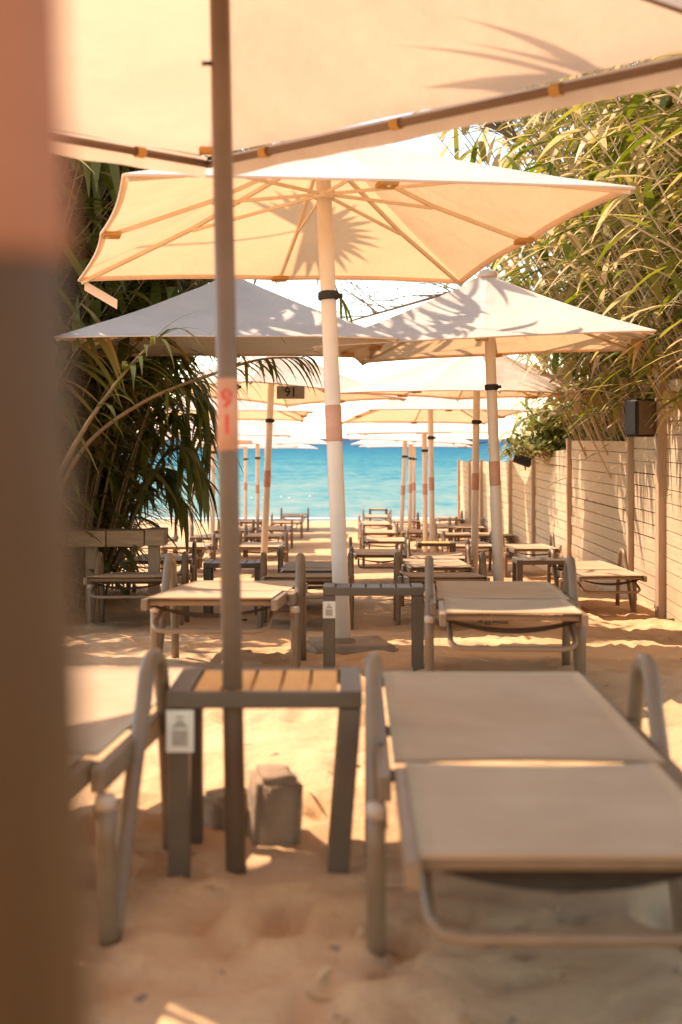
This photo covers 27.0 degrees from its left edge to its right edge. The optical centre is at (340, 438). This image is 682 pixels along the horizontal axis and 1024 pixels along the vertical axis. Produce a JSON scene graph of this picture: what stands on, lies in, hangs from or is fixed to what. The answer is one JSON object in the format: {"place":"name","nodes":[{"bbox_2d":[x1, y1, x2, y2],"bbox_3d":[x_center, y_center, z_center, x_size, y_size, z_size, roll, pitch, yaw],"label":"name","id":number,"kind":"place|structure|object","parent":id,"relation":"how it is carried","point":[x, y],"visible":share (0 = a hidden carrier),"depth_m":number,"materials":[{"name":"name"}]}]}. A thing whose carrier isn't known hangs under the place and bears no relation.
{"place":"outdoors","nodes":[
{"label":"outdoors","id":0,"kind":"place"},
{"bbox_2d":[122,438,532,520],"bbox_3d":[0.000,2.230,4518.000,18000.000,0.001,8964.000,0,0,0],"label":"sea","id":1,"kind":"structure","parent":0,"point":[372,477],"depth_m":74.80,"materials":[{"name":"liquid"}]},
{"bbox_2d":[146,517,435,518],"bbox_3d":[0.000,2.213,39.289,24.000,0.010,0.925,0,0,0],"label":"foam","id":2,"kind":"object","parent":1,"relation":"on","point":[282,518],"visible":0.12,"depth_m":39.16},
{"bbox_2d":[79,519,681,1023],"bbox_3d":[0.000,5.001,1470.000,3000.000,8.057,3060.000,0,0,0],"label":"beach","id":3,"kind":"structure","parent":0,"point":[269,927],"depth_m":3.14,"materials":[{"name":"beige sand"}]},
{"bbox_2d":[0,0,94,1023],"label":"beach umbrella","id":4,"kind":"object","parent":3,"relation":"on","point":[46,964],"visible":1,"depth_m":0.54,"materials":[{"name":"fabric"}]},
{"bbox_2d":[70,132,129,206],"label":"arching reed","id":5,"kind":"object","parent":3,"relation":"on","point":[111,169],"visible":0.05,"depth_m":9.97,"materials":[{"name":"plant"}]},
{"bbox_2d":[76,527,167,615],"bbox_3d":[-3.000,1.162,11.344,3.203,0.876,0.391,0,0,-1],"label":"bench","id":6,"kind":"object","parent":3,"relation":"on","point":[153,539],"visible":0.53,"depth_m":11.27,"materials":[{"name":"brown wood"}]},
{"bbox_2d":[81,648,183,946],"bbox_3d":[-0.767,0.778,3.239,0.672,0.562,1.827,0,0,4],"label":"sun lounger","id":7,"kind":"object","parent":3,"relation":"on","point":[118,702],"visible":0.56,"depth_m":3.16,"materials":[{"name":"metal"}]},
{"bbox_2d":[83,551,191,624],"bbox_3d":[-1.452,1.099,10.267,0.672,0.562,1.827,0,-4,-2],"label":"sun lounger","id":8,"kind":"object","parent":3,"relation":"on","point":[101,578],"visible":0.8,"depth_m":9.95,"materials":[{"name":"metal"}]},
{"bbox_2d":[73,310,209,452],"bbox_3d":[-1.248,-0.245,9.014,1.173,1.119,0.634,0,0,44],"label":"arching reed","id":9,"kind":"object","parent":3,"relation":"on","point":[131,366],"visible":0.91,"depth_m":8.98,"materials":[{"name":"plant"}]},
{"bbox_2d":[135,527,178,556],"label":"sun lounger","id":10,"kind":"object","parent":3,"relation":"on","point":[175,539],"visible":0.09,"depth_m":21.35,"materials":[{"name":"metal"}]},
{"bbox_2d":[105,373,216,573],"bbox_3d":[-1.348,0.315,11.869,0.980,1.719,0.982,0,0,-28],"label":"arching reed","id":11,"kind":"object","parent":3,"relation":"on","point":[200,412],"visible":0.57,"depth_m":11.70,"materials":[{"name":"plant"}]},
{"bbox_2d":[126,540,197,595],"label":"sun lounger","id":12,"kind":"object","parent":3,"relation":"on","point":[193,556],"visible":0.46,"depth_m":14.20,"materials":[{"name":"metal"}]},
{"bbox_2d":[76,216,259,595],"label":"giant reeds","id":13,"kind":"object","parent":3,"relation":"on","point":[162,509],"visible":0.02,"depth_m":14.54,"materials":[{"name":"plant"}]},
{"bbox_2d":[66,157,285,619],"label":"giant reeds","id":14,"kind":"object","parent":3,"relation":"on","point":[79,311],"visible":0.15,"depth_m":10.44,"materials":[{"name":"plant"}]},
{"bbox_2d":[73,351,321,466],"bbox_3d":[-1.153,0.018,9.852,2.288,1.225,0.467,0,0,18],"label":"arching reed","id":15,"kind":"object","parent":14,"relation":"attached to","point":[91,439],"visible":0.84,"depth_m":9.73,"materials":[{"name":"plant"}]},
{"bbox_2d":[112,407,243,572],"bbox_3d":[-1.499,0.478,11.966,1.315,1.464,0.746,0,0,31],"label":"arching reed","id":16,"kind":"object","parent":3,"relation":"on","point":[205,454],"visible":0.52,"depth_m":11.70,"materials":[{"name":"plant"}]},
{"bbox_2d":[66,131,291,567],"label":"giant reeds","id":17,"kind":"object","parent":3,"relation":"on","point":[83,203],"visible":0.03,"depth_m":11.12,"materials":[{"name":"plant"}]},
{"bbox_2d":[160,531,215,571],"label":"sun lounger","id":18,"kind":"object","parent":3,"relation":"on","point":[180,545],"visible":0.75,"depth_m":18.00,"materials":[{"name":"metal"}]},
{"bbox_2d":[189,525,219,553],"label":"sun lounger","id":19,"kind":"object","parent":3,"relation":"on","point":[192,537],"visible":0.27,"depth_m":22.13,"materials":[{"name":"metal"}]},
{"bbox_2d":[159,435,251,539],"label":"beach umbrella","id":20,"kind":"object","parent":3,"relation":"on","point":[242,438],"visible":0.09,"depth_m":25.11,"materials":[{"name":"fabric"}]},
{"bbox_2d":[196,535,219,568],"bbox_3d":[-1.720,1.581,19.300,0.456,0.497,0.360,0,0,0],"label":"lounge chair","id":21,"kind":"object","parent":3,"relation":"on","point":[200,560],"visible":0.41,"depth_m":19.12,"materials":[{"name":"metal"}]},
{"bbox_2d":[154,420,290,555],"bbox_3d":[-2.090,0.774,23.200,2.252,2.772,2.254,0,0,6],"label":"beach umbrella","id":22,"kind":"object","parent":3,"relation":"on","point":[249,427],"visible":0.34,"depth_m":23.07,"materials":[{"name":"fabric"}]},
{"bbox_2d":[66,119,379,608],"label":"giant reeds","id":23,"kind":"object","parent":3,"relation":"on","point":[91,496],"visible":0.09,"depth_m":11.71,"materials":[{"name":"plant"}]},
{"bbox_2d":[107,463,197,559],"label":"arching reed","id":24,"kind":"object","parent":23,"relation":"attached to","point":[158,485],"visible":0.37,"depth_m":12.27,"materials":[{"name":"plant"}]},
{"bbox_2d":[91,354,215,528],"bbox_3d":[-1.490,0.163,11.531,1.176,1.707,0.912,0,0,-27],"label":"arching reed","id":25,"kind":"object","parent":23,"relation":"attached to","point":[164,363],"visible":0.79,"depth_m":11.46,"materials":[{"name":"plant"}]},
{"bbox_2d":[104,403,217,553],"bbox_3d":[-1.462,0.408,11.894,0.942,1.406,0.974,0,0,-27],"label":"arching reed","id":26,"kind":"object","parent":23,"relation":"attached to","point":[180,461],"visible":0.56,"depth_m":11.71,"materials":[{"name":"plant"}]},
{"bbox_2d":[112,471,212,564],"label":"arching reed","id":27,"kind":"object","parent":23,"relation":"attached to","point":[184,509],"visible":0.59,"depth_m":12.21,"materials":[{"name":"plant"}]},
{"bbox_2d":[112,440,218,568],"bbox_3d":[-1.291,0.546,11.490,1.015,1.061,0.787,0,0,-20],"label":"arching reed","id":28,"kind":"object","parent":23,"relation":"attached to","point":[196,476],"visible":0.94,"depth_m":11.36,"materials":[{"name":"plant"}]},
{"bbox_2d":[141,552,307,667],"bbox_3d":[-0.511,0.820,6.664,0.672,0.562,1.827,0,-3,1],"label":"sun lounger","id":29,"kind":"object","parent":3,"relation":"on","point":[208,593],"visible":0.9,"depth_m":6.34,"materials":[{"name":"metal"}]},
{"bbox_2d":[203,787,247,830],"bbox_3d":[-0.299,0.999,3.783,0.138,0.127,0.128,0,0,-34],"label":"stone","id":30,"kind":"object","parent":3,"relation":"on","point":[213,811],"visible":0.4,"depth_m":3.74,"materials":[{"name":"stone"}]},
{"bbox_2d":[203,559,259,614],"bbox_3d":[-0.860,1.234,11.400,0.456,0.497,0.360,0,0,0],"label":"side table","id":31,"kind":"object","parent":3,"relation":"on","point":[209,565],"visible":0.53,"depth_m":11.22,"materials":[{"name":"metal"}]},
{"bbox_2d":[68,279,398,620],"bbox_3d":[-0.800,0.184,10.400,2.252,2.845,2.254,0,0,-3],"label":"beach umbrella","id":32,"kind":"object","parent":3,"relation":"on","point":[266,320],"visible":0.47,"depth_m":9.81,"materials":[{"name":"fabric"}]},
{"bbox_2d":[156,398,313,422],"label":"beach umbrella","id":33,"kind":"object","parent":3,"relation":"on","point":[281,413],"visible":0.27,"depth_m":20.17,"materials":[{"name":"fabric"}]},
{"bbox_2d":[215,519,256,549],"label":"sun lounger","id":34,"kind":"object","parent":3,"relation":"on","point":[253,528],"visible":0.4,"depth_m":25.77,"materials":[{"name":"fabric"}]},
{"bbox_2d":[195,444,297,533],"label":"beach umbrella","id":35,"kind":"object","parent":3,"relation":"on","point":[245,458],"visible":0.35,"depth_m":31.26,"materials":[{"name":"fabric"}]},
{"bbox_2d":[240,519,261,529],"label":"sun lounger","id":36,"kind":"object","parent":3,"relation":"on","point":[248,520],"visible":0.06,"depth_m":30.03,"materials":[{"name":"fabric"}]},
{"bbox_2d":[240,521,261,543],"bbox_3d":[-1.720,1.849,27.400,0.456,0.497,0.360,0,0,-4],"label":"side table","id":37,"kind":"object","parent":3,"relation":"on","point":[241,525],"visible":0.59,"depth_m":27.21,"materials":[{"name":"wood"}]},
{"bbox_2d":[196,420,326,541],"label":"beach umbrella","id":38,"kind":"object","parent":3,"relation":"on","point":[297,438],"visible":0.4,"depth_m":27.21,"materials":[{"name":"fabric"}]},
{"bbox_2d":[166,667,361,877],"bbox_3d":[-0.178,0.838,3.487,0.456,0.497,0.366,0,0,0],"label":"side table","id":39,"kind":"object","parent":3,"relation":"on","point":[193,693],"visible":0.84,"depth_m":3.31,"materials":[{"name":"metal"}]},
{"bbox_2d":[240,531,288,562],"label":"sun lounger","id":40,"kind":"object","parent":3,"relation":"on","point":[257,545],"visible":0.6,"depth_m":17.99,"materials":[{"name":"fabric"}]},
{"bbox_2d":[243,524,286,558],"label":"sun lounger","id":41,"kind":"object","parent":3,"relation":"on","point":[275,536],"visible":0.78,"depth_m":22.19,"materials":[{"name":"metal"}]},
{"bbox_2d":[256,519,292,547],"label":"sun lounger","id":42,"kind":"object","parent":3,"relation":"on","point":[277,528],"visible":0.7,"depth_m":25.83,"materials":[{"name":"fabric"}]},
{"bbox_2d":[246,764,302,846],"bbox_3d":[-0.174,0.976,3.661,0.123,0.247,0.179,4,2,-11],"label":"umbrella weight","id":43,"kind":"object","parent":3,"relation":"on","point":[275,798],"visible":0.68,"depth_m":3.58,"materials":[{"name":"concrete"}]},
{"bbox_2d":[239,444,317,459],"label":"beach umbrella","id":44,"kind":"object","parent":3,"relation":"on","point":[305,446],"visible":0.24,"depth_m":33.25,"materials":[{"name":"fabric"}]},
{"bbox_2d":[270,513,302,538],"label":"sun lounger","id":45,"kind":"object","parent":3,"relation":"on","point":[280,521],"visible":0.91,"depth_m":29.19,"materials":[{"name":"metal"}]},
{"bbox_2d":[174,356,406,554],"bbox_3d":[-0.791,0.394,16.495,2.252,3.061,2.454,5,-4,-40],"label":"beach umbrella","id":46,"kind":"object","parent":3,"relation":"on","point":[270,393],"visible":0.49,"depth_m":16.52,"materials":[{"name":"fabric"}]},
{"bbox_2d":[280,508,308,530],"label":"sun lounger","id":47,"kind":"object","parent":3,"relation":"on","point":[290,515],"visible":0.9,"depth_m":32.79,"materials":[{"name":"metal"}]},
{"bbox_2d":[257,551,353,629],"bbox_3d":[-0.245,1.088,10.118,0.672,0.562,1.827,0,-5,0],"label":"sun lounger","id":48,"kind":"object","parent":3,"relation":"on","point":[311,579],"visible":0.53,"depth_m":9.80,"materials":[{"name":"metal"}]},
{"bbox_2d":[277,546,354,609],"bbox_3d":[-0.220,1.230,12.411,0.672,0.562,1.827,0,-3,0],"label":"sun lounger","id":49,"kind":"object","parent":3,"relation":"on","point":[314,567],"visible":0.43,"depth_m":12.41,"materials":[{"name":"metal"}]},
{"bbox_2d":[316,280,352,322],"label":"arching reed","id":50,"kind":"object","parent":3,"relation":"on","point":[344,305],"visible":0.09,"depth_m":13.60,"materials":[{"name":"plant"}]},
{"bbox_2d":[306,636,398,654],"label":"base slab","id":51,"kind":"structure","parent":3,"relation":"on","point":[314,645],"depth_m":7.34,"materials":[{"name":"concrete"}]},
{"bbox_2d":[78,131,635,643],"bbox_3d":[-0.043,-0.156,7.547,2.432,3.090,2.441,-1,-4,-15],"label":"beach umbrella","id":52,"kind":"object","parent":3,"relation":"on","point":[384,213],"visible":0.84,"depth_m":7.81,"materials":[{"name":"fabric"}]},
{"bbox_2d":[61,0,681,874],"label":"frame umbrella","id":53,"kind":"object","parent":3,"relation":"on","point":[223,80],"visible":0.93,"depth_m":4.11,"materials":[{"name":"fabric"}]},
{"bbox_2d":[323,583,423,670],"bbox_3d":[0.148,0.907,6.498,0.456,0.472,0.201,0,0,1],"label":"side table","id":54,"kind":"object","parent":3,"relation":"on","point":[414,591],"visible":0.81,"depth_m":6.40,"materials":[{"name":"metal"}]},
{"bbox_2d":[358,514,392,539],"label":"sun lounger","id":55,"kind":"object","parent":3,"relation":"on","point":[377,523],"visible":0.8,"depth_m":28.36,"materials":[{"name":"fabric"}]},
{"bbox_2d":[362,508,390,527],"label":"sun lounger","id":56,"kind":"object","parent":3,"relation":"on","point":[374,516],"visible":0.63,"depth_m":32.21,"materials":[{"name":"fabric"}]},
{"bbox_2d":[349,537,407,571],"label":"sun lounger","id":57,"kind":"object","parent":3,"relation":"on","point":[373,553],"visible":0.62,"depth_m":15.40,"materials":[{"name":"metal"}]},
{"bbox_2d":[369,508,387,526],"bbox_3d":[0.920,1.993,35.200,0.456,0.497,0.360,0,0,0],"label":"side table","id":58,"kind":"object","parent":3,"relation":"on","point":[379,509],"visible":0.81,"depth_m":35.02,"materials":[{"name":"wood"}]},
{"bbox_2d":[359,522,398,548],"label":"sun lounger","id":59,"kind":"object","parent":3,"relation":"on","point":[381,532],"visible":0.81,"depth_m":24.20,"materials":[{"name":"fabric"}]},
{"bbox_2d":[362,527,408,565],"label":"sun lounger","id":60,"kind":"object","parent":3,"relation":"on","point":[381,540],"visible":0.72,"depth_m":19.99,"materials":[{"name":"metal"}]},
{"bbox_2d":[386,512,420,537],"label":"sun lounger","id":61,"kind":"object","parent":3,"relation":"on","point":[416,521],"visible":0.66,"depth_m":29.98,"materials":[{"name":"metal"}]},
{"bbox_2d":[343,433,471,549],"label":"beach umbrella","id":62,"kind":"object","parent":3,"relation":"on","point":[451,438],"visible":0.56,"depth_m":24.79,"materials":[{"name":"fabric"}]},
{"bbox_2d":[133,628,681,1021],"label":"seaweed bits","id":63,"kind":"object","parent":3,"relation":"on","point":[140,998],"visible":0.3,"depth_m":2.84,"materials":[{"name":"plant"}]},
{"bbox_2d":[350,440,466,541],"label":"beach umbrella","id":64,"kind":"object","parent":3,"relation":"on","point":[410,444],"visible":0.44,"depth_m":28.36,"materials":[{"name":"fabric"}]},
{"bbox_2d":[396,521,428,540],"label":"sun lounger","id":65,"kind":"object","parent":3,"relation":"on","point":[414,532],"visible":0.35,"depth_m":24.49,"materials":[{"name":"fabric"}]},
{"bbox_2d":[359,444,471,528],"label":"beach umbrella","id":66,"kind":"object","parent":3,"relation":"on","point":[413,478],"visible":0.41,"depth_m":31.16,"materials":[{"name":"fabric"}]},
{"bbox_2d":[346,423,487,551],"bbox_3d":[1.350,0.750,22.900,2.252,2.801,2.254,0,0,8],"label":"beach umbrella","id":67,"kind":"object","parent":3,"relation":"on","point":[392,428],"visible":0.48,"depth_m":22.10,"materials":[{"name":"fabric"}]},
{"bbox_2d":[342,396,528,551],"bbox_3d":[1.289,0.577,20.285,2.252,2.975,2.254,0,-4,-10],"label":"beach umbrella","id":68,"kind":"object","parent":3,"relation":"on","point":[430,411],"visible":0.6,"depth_m":20.27,"materials":[{"name":"fabric"}]},
{"bbox_2d":[416,541,455,571],"bbox_3d":[1.137,1.495,17.097,0.461,0.497,0.366,0,0,0],"label":"side table","id":69,"kind":"object","parent":3,"relation":"on","point":[450,544],"visible":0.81,"depth_m":16.92,"materials":[{"name":"wood"}]},
{"bbox_2d":[398,544,474,606],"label":"sun lounger","id":70,"kind":"object","parent":3,"relation":"on","point":[442,565],"visible":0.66,"depth_m":12.75,"materials":[{"name":"fabric"}]},
{"bbox_2d":[406,539,473,571],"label":"sun lounger","id":71,"kind":"object","parent":3,"relation":"on","point":[439,555],"visible":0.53,"depth_m":14.85,"materials":[{"name":"metal"}]},
{"bbox_2d":[421,516,459,540],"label":"sun lounger","id":72,"kind":"object","parent":3,"relation":"on","point":[443,526],"visible":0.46,"depth_m":27.30,"materials":[{"name":"metal"}]},
{"bbox_2d":[393,551,490,625],"bbox_3d":[0.716,1.095,10.218,0.672,0.562,1.827,0,-4,1],"label":"sun lounger","id":73,"kind":"object","parent":3,"relation":"on","point":[409,577],"visible":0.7,"depth_m":9.90,"materials":[{"name":"metal"}]},
{"bbox_2d":[273,85,623,520],"bbox_3d":[1.302,-1.960,18.058,4.944,7.594,2.173,0,0,0],"label":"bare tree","id":74,"kind":"object","parent":3,"relation":"on","point":[375,312],"visible":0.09,"depth_m":17.99,"materials":[{"name":"plant"}]},
{"bbox_2d":[435,510,464,531],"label":"sun lounger","id":75,"kind":"object","parent":3,"relation":"on","point":[460,519],"visible":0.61,"depth_m":30.80,"materials":[{"name":"metal"}]},
{"bbox_2d":[435,523,470,551],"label":"sun lounger","id":76,"kind":"object","parent":3,"relation":"on","point":[438,535],"visible":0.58,"depth_m":22.81,"materials":[{"name":"metal"}]},
{"bbox_2d":[448,517,485,541],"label":"sun lounger","id":77,"kind":"object","parent":3,"relation":"on","point":[468,526],"visible":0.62,"depth_m":26.79,"materials":[{"name":"metal"}]},
{"bbox_2d":[441,531,492,570],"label":"sun lounger","id":78,"kind":"object","parent":3,"relation":"on","point":[481,545],"visible":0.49,"depth_m":18.47,"materials":[{"name":"fabric"}]},
{"bbox_2d":[340,355,603,573],"bbox_3d":[1.476,0.401,15.600,2.252,2.946,2.254,1,0,42],"label":"beach umbrella","id":79,"kind":"object","parent":3,"relation":"on","point":[458,378],"visible":0.68,"depth_m":15.34,"materials":[{"name":"fabric"}]},
{"bbox_2d":[312,269,656,623],"bbox_3d":[1.122,0.185,10.400,2.252,2.845,2.254,-2,0,9],"label":"beach umbrella","id":80,"kind":"object","parent":3,"relation":"on","point":[489,315],"visible":0.89,"depth_m":10.07,"materials":[{"name":"fabric"}]},
{"bbox_2d":[478,532,514,556],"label":"sun lounger","id":81,"kind":"object","parent":3,"relation":"on","point":[482,535],"visible":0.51,"depth_m":22.19,"materials":[{"name":"metal"}]},
{"bbox_2d":[424,555,588,674],"bbox_3d":[0.699,0.800,6.208,0.672,0.562,1.827,0,-2,3],"label":"sun lounger","id":82,"kind":"object","parent":3,"relation":"on","point":[478,600],"visible":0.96,"depth_m":5.87,"materials":[{"name":"fabric"}]},
{"bbox_2d":[365,652,681,957],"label":"sun lounger","id":83,"kind":"object","parent":3,"relation":"on","point":[595,828],"visible":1,"depth_m":2.79,"materials":[{"name":"fabric"}]},
{"bbox_2d":[487,398,563,502],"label":"giant reeds","id":84,"kind":"object","parent":3,"relation":"on","point":[521,430],"visible":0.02,"depth_m":24.87,"materials":[{"name":"plant"}]},
{"bbox_2d":[502,532,560,577],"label":"sun lounger","id":85,"kind":"object","parent":3,"relation":"on","point":[528,547],"visible":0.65,"depth_m":17.40,"materials":[{"name":"metal"}]},
{"bbox_2d":[417,98,652,562],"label":"giant reeds","id":86,"kind":"object","parent":3,"relation":"on","point":[587,422],"visible":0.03,"depth_m":16.54,"materials":[{"name":"plant"}]},
{"bbox_2d":[512,557,564,580],"bbox_3d":[1.740,1.297,12.400,0.456,0.497,0.360,0,0,0],"label":"side table","id":87,"kind":"object","parent":3,"relation":"on","point":[518,563],"visible":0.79,"depth_m":12.22,"materials":[{"name":"metal"}]},
{"bbox_2d":[399,73,680,538],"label":"giant reeds","id":88,"kind":"object","parent":3,"relation":"on","point":[573,368],"visible":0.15,"depth_m":14.52,"materials":[{"name":"plant"}]},
{"bbox_2d":[416,74,678,477],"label":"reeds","id":89,"kind":"object","parent":3,"relation":"on","point":[501,131],"visible":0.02,"depth_m":14.18,"materials":[{"name":"green plant"}]},
{"bbox_2d":[414,62,681,500],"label":"giant reeds","id":90,"kind":"object","parent":3,"relation":"on","point":[589,231],"visible":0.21,"depth_m":12.57,"materials":[{"name":"plant"}]},
{"bbox_2d":[488,399,616,549],"bbox_3d":[3.156,0.591,18.879,1.972,2.526,1.888,0,0,32],"label":"bush","id":91,"kind":"object","parent":3,"relation":"on","point":[550,439],"visible":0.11,"depth_m":18.62,"materials":[{"name":"green plant"}]},
{"bbox_2d":[457,398,671,614],"bbox_3d":[2.716,1.054,22.416,0.132,2.788,21.052,0,0,0],"label":"board fence","id":92,"kind":"object","parent":3,"relation":"on","point":[605,533],"visible":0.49,"depth_m":15.98,"materials":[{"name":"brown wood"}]},
{"bbox_2d":[458,439,485,447],"bbox_3d":[2.835,0.110,30.628,0.693,0.200,0.273,0,0,-11],"label":"wall speaker","id":93,"kind":"object","parent":92,"relation":"attached to","point":[470,444],"depth_m":30.48,"materials":[{"name":"plastic"}]},
{"bbox_2d":[512,452,532,469],"bbox_3d":[2.600,0.307,20.306,0.302,0.300,0.171,0,0,0],"label":"floodlight","id":94,"kind":"object","parent":92,"relation":"attached to","point":[522,460],"visible":0.67,"depth_m":20.24,"materials":[{"name":"plastic"}]},
{"bbox_2d":[508,398,623,561],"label":"giant reeds","id":95,"kind":"object","parent":3,"relation":"on","point":[521,421],"visible":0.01,"depth_m":20.63,"materials":[{"name":"plant"}]},
{"bbox_2d":[479,60,681,461],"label":"giant reeds","id":96,"kind":"object","parent":3,"relation":"on","point":[669,396],"visible":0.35,"depth_m":10.47,"materials":[{"name":"plant"}]},
{"bbox_2d":[538,548,646,612],"bbox_3d":[2.176,1.246,12.405,0.672,0.562,1.827,0,-1,-1],"label":"sun lounger","id":97,"kind":"object","parent":3,"relation":"on","point":[592,568],"visible":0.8,"depth_m":12.10,"materials":[{"name":"fabric"}]},
{"bbox_2d":[532,54,681,431],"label":"giant reeds","id":98,"kind":"object","parent":3,"relation":"on","point":[648,205],"visible":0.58,"depth_m":9.02,"materials":[{"name":"plant"}]},
{"bbox_2d":[603,52,681,315],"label":"giant reeds","id":99,"kind":"object","parent":3,"relation":"on","point":[644,138],"visible":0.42,"depth_m":7.39,"materials":[{"name":"plant"}]},
{"bbox_2d":[656,375,681,624],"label":"tall fence","id":100,"kind":"object","parent":3,"relation":"on","point":[668,561],"visible":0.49,"depth_m":11.64,"materials":[{"name":"brown wood"}]},
{"bbox_2d":[624,398,655,436],"bbox_3d":[2.569,-0.170,11.938,0.388,0.320,0.223,0,0,-29],"label":"wall speaker","id":101,"kind":"object","parent":100,"relation":"attached to","point":[638,415],"depth_m":11.81,"materials":[{"name":"plastic"}]},
{"bbox_2d":[137,62,637,437],"label":"sky","id":102,"kind":"structure","parent":0,"point":[313,425],"materials":[{"name":"white"}]}
]}

